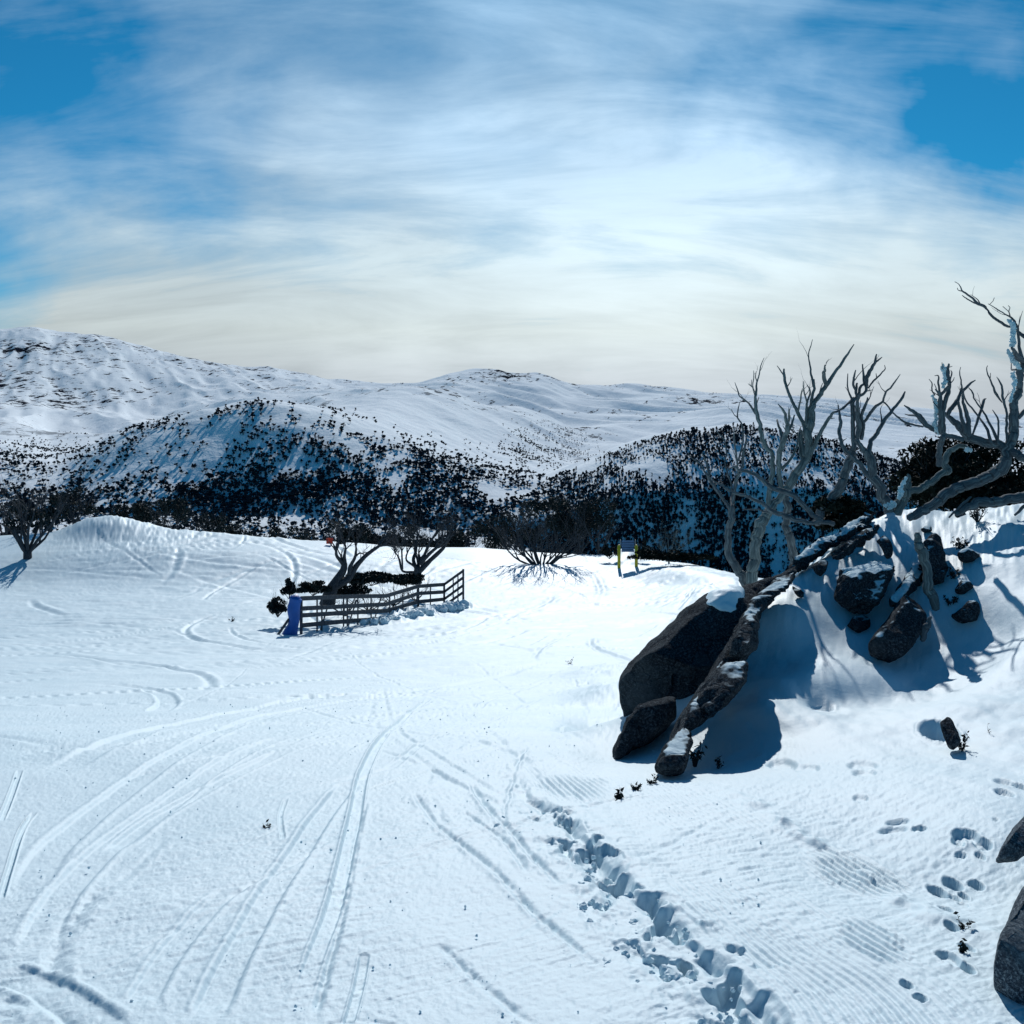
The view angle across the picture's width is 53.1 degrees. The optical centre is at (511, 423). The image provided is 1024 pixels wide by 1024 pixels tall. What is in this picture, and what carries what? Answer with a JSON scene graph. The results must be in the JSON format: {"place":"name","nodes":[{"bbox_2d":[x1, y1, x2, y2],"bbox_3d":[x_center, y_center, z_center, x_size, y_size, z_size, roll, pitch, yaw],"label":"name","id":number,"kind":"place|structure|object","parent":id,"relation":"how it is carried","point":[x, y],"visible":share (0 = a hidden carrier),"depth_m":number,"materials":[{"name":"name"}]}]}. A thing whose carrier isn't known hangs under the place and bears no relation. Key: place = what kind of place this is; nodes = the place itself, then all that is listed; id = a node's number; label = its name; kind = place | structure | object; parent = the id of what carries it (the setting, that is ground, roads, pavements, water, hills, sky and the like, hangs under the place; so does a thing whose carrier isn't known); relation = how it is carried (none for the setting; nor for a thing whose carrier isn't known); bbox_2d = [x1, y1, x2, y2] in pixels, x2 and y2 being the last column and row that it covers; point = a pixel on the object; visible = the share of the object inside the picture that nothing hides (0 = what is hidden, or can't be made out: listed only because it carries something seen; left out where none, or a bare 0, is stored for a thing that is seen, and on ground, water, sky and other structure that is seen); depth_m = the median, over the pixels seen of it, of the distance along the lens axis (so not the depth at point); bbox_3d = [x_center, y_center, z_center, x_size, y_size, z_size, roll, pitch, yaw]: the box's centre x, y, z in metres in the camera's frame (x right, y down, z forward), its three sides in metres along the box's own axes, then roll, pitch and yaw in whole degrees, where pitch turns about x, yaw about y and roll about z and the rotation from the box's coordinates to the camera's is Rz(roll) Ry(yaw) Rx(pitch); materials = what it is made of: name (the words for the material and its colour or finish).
{"place":"outdoors","nodes":[
{"label":"outdoors","id":0,"kind":"place"},
{"bbox_2d":[0,503,1023,1023],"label":"snow ground","id":1,"kind":"structure","parent":0,"point":[862,801],"depth_m":5.67,"materials":[{"name":"white snow"}]},
{"bbox_2d":[0,486,27,534],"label":"snow gum","id":2,"kind":"object","parent":1,"relation":"on","point":[9,510],"visible":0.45,"depth_m":77.89,"materials":[{"name":"black plant"}]},
{"bbox_2d":[0,468,73,559],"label":"bare tree","id":3,"kind":"object","parent":1,"relation":"on","point":[23,521],"visible":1,"depth_m":64.50,"materials":[{"name":"black plant"}]},
{"bbox_2d":[16,479,76,531],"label":"snow gum","id":4,"kind":"object","parent":1,"relation":"on","point":[51,509],"visible":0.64,"depth_m":73.97,"materials":[{"name":"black plant"}]},
{"bbox_2d":[52,476,100,524],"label":"snow gum","id":5,"kind":"object","parent":1,"relation":"on","point":[90,510],"visible":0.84,"depth_m":76.99,"materials":[{"name":"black plant"}]},
{"bbox_2d":[105,488,154,521],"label":"snow gum","id":6,"kind":"object","parent":1,"relation":"on","point":[118,510],"visible":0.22,"depth_m":83.96,"materials":[{"name":"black plant"}]},
{"bbox_2d":[131,502,172,526],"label":"snow gum","id":7,"kind":"object","parent":1,"relation":"on","point":[141,511],"visible":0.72,"depth_m":81.69,"materials":[{"name":"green plant"}]},
{"bbox_2d":[142,486,192,528],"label":"snow gum","id":8,"kind":"object","parent":1,"relation":"on","point":[178,513],"visible":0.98,"depth_m":79.82,"materials":[{"name":"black plant"}]},
{"bbox_2d":[189,499,229,532],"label":"snow gum","id":9,"kind":"object","parent":1,"relation":"on","point":[213,522],"visible":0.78,"depth_m":82.70,"materials":[{"name":"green plant"}]},
{"bbox_2d":[224,521,252,535],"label":"snow gum","id":10,"kind":"object","parent":1,"relation":"on","point":[238,532],"visible":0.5,"depth_m":84.04,"materials":[{"name":"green plant"}]},
{"bbox_2d":[259,518,288,538],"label":"snow gum","id":11,"kind":"object","parent":1,"relation":"on","point":[274,531],"visible":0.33,"depth_m":84.12,"materials":[{"name":"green plant"}]},
{"bbox_2d":[266,589,288,616],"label":"shrub","id":12,"kind":"object","parent":1,"relation":"on","point":[275,606],"visible":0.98,"depth_m":41.78,"materials":[{"name":"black plant"}]},
{"bbox_2d":[280,575,300,598],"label":"shrub","id":13,"kind":"object","parent":1,"relation":"on","point":[290,588],"visible":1,"depth_m":42.41,"materials":[{"name":"black plant"}]},
{"bbox_2d":[285,515,318,540],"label":"snow gum","id":14,"kind":"object","parent":1,"relation":"on","point":[306,534],"visible":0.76,"depth_m":82.55,"materials":[{"name":"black plant"}]},
{"bbox_2d":[295,580,331,595],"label":"shrub","id":15,"kind":"object","parent":1,"relation":"on","point":[317,586],"visible":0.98,"depth_m":43.43,"materials":[{"name":"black plant"}]},
{"bbox_2d":[326,537,332,543],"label":"piste marker","id":16,"kind":"object","parent":1,"relation":"on","point":[329,540],"visible":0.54,"depth_m":70.96,"materials":[{"name":"red metal"}]},
{"bbox_2d":[317,510,376,543],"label":"snow gum","id":17,"kind":"object","parent":1,"relation":"on","point":[367,529],"visible":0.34,"depth_m":85.98,"materials":[{"name":"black plant"}]},
{"bbox_2d":[328,579,372,615],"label":"dead scrub","id":18,"kind":"object","parent":1,"relation":"on","point":[344,603],"visible":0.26,"depth_m":46.45,"materials":[{"name":"brown plant"}]},
{"bbox_2d":[337,582,372,594],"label":"shrub","id":19,"kind":"object","parent":1,"relation":"on","point":[357,588],"visible":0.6,"depth_m":45.33,"materials":[{"name":"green plant"}]},
{"bbox_2d":[319,500,410,604],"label":"gnarled tree","id":20,"kind":"object","parent":1,"relation":"on","point":[343,536],"visible":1,"depth_m":44.42,"materials":[{"name":"black plant"}]},
{"bbox_2d":[344,579,388,609],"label":"dead scrub","id":21,"kind":"object","parent":1,"relation":"on","point":[366,608],"visible":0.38,"depth_m":48.42,"materials":[{"name":"brown plant"}]},
{"bbox_2d":[277,569,463,634],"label":"fence","id":22,"kind":"object","parent":1,"relation":"on","point":[296,608],"visible":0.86,"depth_m":42.54,"materials":[{"name":"brown wood"}]},
{"bbox_2d":[361,520,380,544],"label":"snow gum","id":23,"kind":"object","parent":1,"relation":"on","point":[376,539],"visible":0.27,"depth_m":86.88,"materials":[{"name":"black plant"}]},
{"bbox_2d":[343,568,409,585],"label":"shrub","id":24,"kind":"object","parent":1,"relation":"on","point":[375,577],"visible":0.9,"depth_m":49.58,"materials":[{"name":"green plant"}]},
{"bbox_2d":[10,701,761,1023],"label":"snow crumbs","id":25,"kind":"object","parent":1,"relation":"on","point":[668,976],"visible":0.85,"depth_m":3.56,"materials":[{"name":"white snow"}]},
{"bbox_2d":[370,583,415,606],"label":"dead scrub","id":26,"kind":"object","parent":1,"relation":"on","point":[393,605],"visible":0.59,"depth_m":50.29,"materials":[{"name":"brown plant"}]},
{"bbox_2d":[378,519,430,546],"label":"snow gum","id":27,"kind":"object","parent":1,"relation":"on","point":[408,542],"visible":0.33,"depth_m":85.78,"materials":[{"name":"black plant"}]},
{"bbox_2d":[381,572,431,600],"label":"dead scrub","id":28,"kind":"object","parent":1,"relation":"on","point":[414,599],"visible":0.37,"depth_m":52.62,"materials":[{"name":"brown plant"}]},
{"bbox_2d":[390,571,424,585],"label":"shrub","id":29,"kind":"object","parent":1,"relation":"on","point":[417,578],"visible":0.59,"depth_m":50.56,"materials":[{"name":"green plant"}]},
{"bbox_2d":[359,599,468,624],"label":"snow clods","id":30,"kind":"object","parent":1,"relation":"on","point":[449,606],"visible":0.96,"depth_m":46.67,"materials":[{"name":"white snow"}]},
{"bbox_2d":[387,479,467,584],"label":"gnarled tree","id":31,"kind":"object","parent":1,"relation":"on","point":[421,565],"visible":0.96,"depth_m":53.95,"materials":[{"name":"black plant"}]},
{"bbox_2d":[418,521,469,546],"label":"snow gum","id":32,"kind":"object","parent":1,"relation":"on","point":[465,535],"visible":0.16,"depth_m":87.95,"materials":[{"name":"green plant"}]},
{"bbox_2d":[446,521,486,547],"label":"snow gum","id":33,"kind":"object","parent":1,"relation":"on","point":[456,542],"visible":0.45,"depth_m":85.60,"materials":[{"name":"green plant"}]},
{"bbox_2d":[466,508,522,549],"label":"snow gum","id":34,"kind":"object","parent":1,"relation":"on","point":[483,530],"visible":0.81,"depth_m":81.69,"materials":[{"name":"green plant"}]},
{"bbox_2d":[490,510,568,551],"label":"snow gum","id":35,"kind":"object","parent":1,"relation":"on","point":[510,526],"visible":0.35,"depth_m":83.72,"materials":[{"name":"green plant"}]},
{"bbox_2d":[478,495,600,564],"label":"bare tree","id":36,"kind":"object","parent":1,"relation":"on","point":[545,555],"visible":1,"depth_m":65.75,"materials":[{"name":"black plant"}]},
{"bbox_2d":[516,481,588,553],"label":"snow gum","id":37,"kind":"object","parent":1,"relation":"on","point":[551,502],"visible":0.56,"depth_m":80.22,"materials":[{"name":"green plant"}]},
{"bbox_2d":[551,484,611,553],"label":"snow gum","id":38,"kind":"object","parent":1,"relation":"on","point":[559,523],"visible":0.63,"depth_m":77.80,"materials":[{"name":"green plant"}]},
{"bbox_2d":[554,478,622,554],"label":"snow gum","id":39,"kind":"object","parent":1,"relation":"on","point":[601,524],"visible":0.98,"depth_m":75.87,"materials":[{"name":"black plant"}]},
{"bbox_2d":[599,544,616,558],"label":"shrub","id":40,"kind":"object","parent":1,"relation":"on","point":[606,551],"visible":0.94,"depth_m":67.48,"materials":[{"name":"black plant"}]},
{"bbox_2d":[614,787,623,800],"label":"plant","id":41,"kind":"object","parent":1,"relation":"on","point":[619,796],"visible":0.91,"depth_m":5.71,"materials":[{"name":"black plant"}]},
{"bbox_2d":[617,540,637,567],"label":"trail sign","id":42,"kind":"object","parent":1,"relation":"on","point":[627,545],"visible":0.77,"depth_m":64.45,"materials":[{"name":"yellow paint"}]},
{"bbox_2d":[630,782,641,790],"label":"plant","id":43,"kind":"object","parent":1,"relation":"on","point":[638,787],"visible":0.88,"depth_m":5.96,"materials":[{"name":"black plant"}]},
{"bbox_2d":[634,537,651,554],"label":"shrub","id":44,"kind":"object","parent":1,"relation":"on","point":[645,546],"visible":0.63,"depth_m":67.33,"materials":[{"name":"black plant"}]},
{"bbox_2d":[612,696,676,759],"bbox_3d":[1.007,2.329,7.759,0.542,0.536,0.703,0,0,0],"label":"rock","id":45,"kind":"object","parent":1,"relation":"on","point":[647,723],"visible":0.87,"depth_m":7.56,"materials":[{"name":"stone"}]},
{"bbox_2d":[647,774,658,783],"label":"plant","id":46,"kind":"object","parent":1,"relation":"on","point":[651,781],"visible":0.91,"depth_m":6.16,"materials":[{"name":"black plant"}]},
{"bbox_2d":[641,513,698,562],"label":"frosted scrub","id":47,"kind":"object","parent":1,"relation":"on","point":[674,536],"visible":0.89,"depth_m":65.69,"materials":[{"name":"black plant"}]},
{"bbox_2d":[626,549,718,561],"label":"shrub","id":48,"kind":"object","parent":1,"relation":"on","point":[676,554],"visible":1,"depth_m":63.16,"materials":[{"name":"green plant"}]},
{"bbox_2d":[619,582,761,716],"bbox_3d":[1.666,2.077,9.425,1.265,1.321,2.296,0,0,15],"label":"boulder","id":49,"kind":"object","parent":1,"relation":"on","point":[677,657],"visible":0.65,"depth_m":8.54,"materials":[{"name":"stone"}]},
{"bbox_2d":[689,742,707,766],"bbox_3d":[1.250,2.250,6.946,0.144,0.191,0.142,0,0,0],"label":"plant","id":50,"kind":"object","parent":1,"relation":"on","point":[696,758],"visible":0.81,"depth_m":6.93,"materials":[{"name":"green plant"}]},
{"bbox_2d":[679,391,752,585],"bbox_3d":[2.607,0.909,12.811,0.809,2.771,0.642,0,0,37],"label":"dead tree","id":51,"kind":"object","parent":1,"relation":"on","point":[739,572],"visible":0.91,"depth_m":12.78,"materials":[{"name":"grey wood"}]},
{"bbox_2d":[715,756,723,768],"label":"plant","id":52,"kind":"object","parent":1,"relation":"on","point":[718,763],"visible":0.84,"depth_m":6.79,"materials":[{"name":"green plant"}]},
{"bbox_2d":[696,660,748,719],"bbox_3d":[1.530,1.901,7.415,0.358,0.342,1.027,0,0,23],"label":"rock","id":53,"kind":"object","parent":1,"relation":"on","point":[721,687],"visible":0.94,"depth_m":7.18,"materials":[{"name":"stone"}]},
{"bbox_2d":[654,573,795,775],"bbox_3d":[1.717,1.823,8.052,0.408,0.898,3.854,0,0,27],"label":"rock slab","id":54,"kind":"object","parent":1,"relation":"on","point":[672,759],"visible":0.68,"depth_m":7.03,"materials":[{"name":"stone"}]},
{"bbox_2d":[729,614,759,658],"bbox_3d":[1.846,1.675,8.103,0.216,0.309,0.919,0,0,16],"label":"rock","id":55,"kind":"object","parent":54,"relation":"on","point":[745,642],"visible":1,"depth_m":7.83,"materials":[{"name":"stone"}]},
{"bbox_2d":[750,566,796,593],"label":"rock","id":56,"kind":"object","parent":1,"relation":"on","point":[758,586],"visible":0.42,"depth_m":9.41,"materials":[{"name":"stone"}]},
{"bbox_2d":[782,479,797,564],"bbox_3d":[3.547,1.334,13.103,0.276,1.366,0.141,0,0,0],"label":"dead tree","id":57,"kind":"object","parent":1,"relation":"on","point":[790,539],"visible":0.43,"depth_m":13.06,"materials":[{"name":"grey wood"}]},
{"bbox_2d":[792,586,803,597],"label":"rock","id":58,"kind":"object","parent":1,"relation":"on","point":[799,593],"visible":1,"depth_m":9.66,"materials":[{"name":"stone"}]},
{"bbox_2d":[728,336,873,583],"bbox_3d":[3.515,0.555,12.592,1.569,3.534,1.509,0,0,0],"label":"dead tree","id":59,"kind":"object","parent":1,"relation":"on","point":[806,451],"visible":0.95,"depth_m":12.55,"materials":[{"name":"grey wood"}]},
{"bbox_2d":[812,560,827,575],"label":"rock","id":60,"kind":"object","parent":1,"relation":"on","point":[819,568],"visible":1,"depth_m":10.06,"materials":[{"name":"stone"}]},
{"bbox_2d":[789,512,872,573],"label":"rock ridge","id":61,"kind":"object","parent":1,"relation":"on","point":[809,554],"visible":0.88,"depth_m":10.72,"materials":[{"name":"stone"}]},
{"bbox_2d":[709,466,834,525],"bbox_3d":[2.897,0.802,11.711,1.392,0.720,0.715,0,0,-17],"label":"dead tree","id":62,"kind":"object","parent":61,"relation":"on","point":[800,502],"visible":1,"depth_m":11.59,"materials":[{"name":"grey wood"}]},
{"bbox_2d":[811,491,881,531],"bbox_3d":[4.037,1.079,12.389,0.897,0.617,0.796,0,0,0],"label":"dense bush","id":63,"kind":"object","parent":1,"relation":"on","point":[850,509],"visible":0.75,"depth_m":12.20,"materials":[{"name":"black plant"}]},
{"bbox_2d":[831,524,879,559],"bbox_3d":[3.577,1.209,10.553,0.909,0.312,0.225,0,0,-40],"label":"rock","id":64,"kind":"object","parent":1,"relation":"on","point":[847,548],"visible":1,"depth_m":10.36,"materials":[{"name":"stone"}]},
{"bbox_2d":[847,615,870,632],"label":"rock","id":65,"kind":"object","parent":1,"relation":"on","point":[859,623],"visible":1,"depth_m":9.30,"materials":[{"name":"stone"}]},
{"bbox_2d":[834,561,894,613],"bbox_3d":[3.379,1.546,9.773,0.518,0.428,1.022,0,0,25],"label":"rock","id":66,"kind":"object","parent":1,"relation":"on","point":[860,589],"visible":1,"depth_m":9.49,"materials":[{"name":"stone"}]},
{"bbox_2d":[813,354,917,525],"bbox_3d":[4.204,0.196,12.159,1.191,2.042,0.822,0,0,22],"label":"dead tree","id":67,"kind":"object","parent":1,"relation":"on","point":[836,492],"visible":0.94,"depth_m":12.15,"materials":[{"name":"grey wood"}]},
{"bbox_2d":[836,391,905,513],"bbox_3d":[4.269,0.334,12.019,0.867,1.454,0.511,0,0,0],"label":"dead tree","id":68,"kind":"object","parent":1,"relation":"on","point":[875,480],"visible":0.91,"depth_m":11.89,"materials":[{"name":"grey wood"}]},
{"bbox_2d":[877,535,892,558],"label":"rock","id":69,"kind":"object","parent":1,"relation":"on","point":[884,543],"visible":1,"depth_m":10.13,"materials":[{"name":"stone"}]},
{"bbox_2d":[868,595,926,662],"bbox_3d":[3.442,1.801,9.061,0.411,0.503,1.165,0,0,32],"label":"rock","id":70,"kind":"object","parent":1,"relation":"on","point":[896,635],"visible":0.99,"depth_m":8.74,"materials":[{"name":"stone"}]},
{"bbox_2d":[889,562,922,606],"bbox_3d":[3.809,1.527,9.806,0.185,0.308,1.174,0,0,34],"label":"rock","id":71,"kind":"object","parent":1,"relation":"on","point":[911,582],"visible":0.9,"depth_m":9.64,"materials":[{"name":"stone"}]},
{"bbox_2d":[920,616,931,641],"bbox_3d":[3.579,1.770,8.855,0.105,0.221,0.070,0,0,0],"label":"snag","id":72,"kind":"object","parent":1,"relation":"on","point":[926,627],"visible":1,"depth_m":8.83,"materials":[{"name":"grey plant"}]},
{"bbox_2d":[921,525,931,532],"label":"rock","id":73,"kind":"object","parent":1,"relation":"on","point":[926,528],"visible":1,"depth_m":10.88,"materials":[{"name":"stone"}]},
{"bbox_2d":[914,532,939,610],"bbox_3d":[3.766,1.341,9.306,0.235,0.718,0.125,0,0,0],"label":"snag","id":74,"kind":"object","parent":1,"relation":"on","point":[929,591],"visible":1,"depth_m":9.27,"materials":[{"name":"grey plant"}]},
{"bbox_2d":[883,443,972,515],"bbox_3d":[4.509,0.606,11.164,0.976,0.792,0.196,0,0,0],"label":"dead tree","id":75,"kind":"object","parent":1,"relation":"on","point":[906,490],"visible":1,"depth_m":11.16,"materials":[{"name":"grey wood"}]},
{"bbox_2d":[922,533,947,584],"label":"rock","id":76,"kind":"object","parent":1,"relation":"on","point":[933,544],"visible":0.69,"depth_m":9.78,"materials":[{"name":"stone"}]},
{"bbox_2d":[895,446,975,497],"bbox_3d":[5.481,0.613,13.207,0.979,0.810,1.078,0,0,16],"label":"dense bush","id":77,"kind":"object","parent":1,"relation":"on","point":[945,481],"visible":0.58,"depth_m":13.06,"materials":[{"name":"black plant"}]},
{"bbox_2d":[940,717,960,749],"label":"rock","id":78,"kind":"object","parent":1,"relation":"on","point":[950,734],"visible":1,"depth_m":6.28,"materials":[{"name":"stone"}]},
{"bbox_2d":[943,595,959,605],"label":"plant","id":79,"kind":"object","parent":1,"relation":"on","point":[954,599],"visible":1,"depth_m":9.38,"materials":[{"name":"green plant"}]},
{"bbox_2d":[945,567,960,578],"bbox_3d":[4.192,1.421,9.728,0.156,0.144,0.112,0,0,0],"label":"plant","id":80,"kind":"object","parent":1,"relation":"on","point":[951,573],"visible":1,"depth_m":9.73,"materials":[{"name":"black plant"}]},
{"bbox_2d":[883,433,1023,511],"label":"dense bush","id":81,"kind":"object","parent":1,"relation":"on","point":[1010,482],"visible":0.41,"depth_m":13.35,"materials":[{"name":"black plant"}]},
{"bbox_2d":[893,282,1023,520],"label":"dead tree","id":82,"kind":"object","parent":1,"relation":"on","point":[1008,450],"visible":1,"depth_m":10.85,"materials":[{"name":"grey wood"}]},
{"bbox_2d":[950,537,970,549],"bbox_3d":[4.514,1.210,10.322,0.189,0.151,0.150,0,0,38],"label":"plant","id":83,"kind":"object","parent":1,"relation":"on","point":[959,544],"visible":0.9,"depth_m":10.29,"materials":[{"name":"black plant"}]},
{"bbox_2d":[958,731,968,750],"bbox_3d":[2.765,1.959,6.291,0.118,0.140,0.110,0,0,0],"label":"plant","id":84,"kind":"object","parent":1,"relation":"on","point":[964,740],"visible":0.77,"depth_m":6.28,"materials":[{"name":"black plant"}]},
{"bbox_2d":[958,938,968,952],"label":"plant","id":85,"kind":"object","parent":1,"relation":"on","point":[963,948],"visible":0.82,"depth_m":3.52,"materials":[{"name":"black plant"}]},
{"bbox_2d":[955,580,972,594],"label":"rock","id":86,"kind":"object","parent":1,"relation":"on","point":[963,587],"visible":1,"depth_m":9.42,"materials":[{"name":"stone"}]},
{"bbox_2d":[953,911,974,929],"bbox_3d":[1.648,1.831,3.727,0.051,0.095,0.072,0,0,-7],"label":"plant","id":87,"kind":"object","parent":1,"relation":"on","point":[962,925],"visible":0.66,"depth_m":3.72,"materials":[{"name":"black plant"}]},
{"bbox_2d":[951,600,979,622],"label":"rock","id":88,"kind":"object","parent":1,"relation":"on","point":[968,611],"visible":0.99,"depth_m":9.05,"materials":[{"name":"stone"}]},
{"bbox_2d":[957,547,979,562],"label":"rock","id":89,"kind":"object","parent":1,"relation":"on","point":[966,555],"visible":1,"depth_m":9.85,"materials":[{"name":"stone"}]},
{"bbox_2d":[969,507,987,521],"bbox_3d":[4.916,0.928,10.880,0.278,0.264,0.266,0,0,0],"label":"plant","id":90,"kind":"object","parent":1,"relation":"on","point":[976,516],"visible":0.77,"depth_m":10.87,"materials":[{"name":"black plant"}]},
{"bbox_2d":[948,491,1023,517],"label":"fallen log","id":91,"kind":"object","parent":1,"relation":"on","point":[977,502],"visible":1,"depth_m":10.66,"materials":[{"name":"grey wood"}]},
{"bbox_2d":[993,886,1023,1004],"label":"boulder","id":92,"kind":"object","parent":1,"relation":"on","point":[1008,977],"visible":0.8,"depth_m":3.16,"materials":[{"name":"stone"}]},
{"bbox_2d":[996,817,1023,862],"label":"boulder","id":93,"kind":"object","parent":1,"relation":"on","point":[1012,849],"visible":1,"depth_m":4.00,"materials":[{"name":"stone"}]},
{"bbox_2d":[0,327,1023,576],"bbox_3d":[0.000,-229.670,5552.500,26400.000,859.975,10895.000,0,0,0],"label":"mountains","id":94,"kind":"structure","parent":0,"point":[56,387],"depth_m":1926.54,"materials":[{"name":"white snow"}]},
{"bbox_2d":[0,397,942,578],"bbox_3d":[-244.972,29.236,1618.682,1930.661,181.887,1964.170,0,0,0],"label":"hillside forest","id":95,"kind":"object","parent":94,"relation":"on","point":[210,495],"visible":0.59,"depth_m":774.98,"materials":[{"name":"green plant"}]},
{"bbox_2d":[0,0,1023,414],"label":"sky","id":96,"kind":"structure","parent":0,"point":[667,193],"materials":[{"name":"blue"}]}
]}

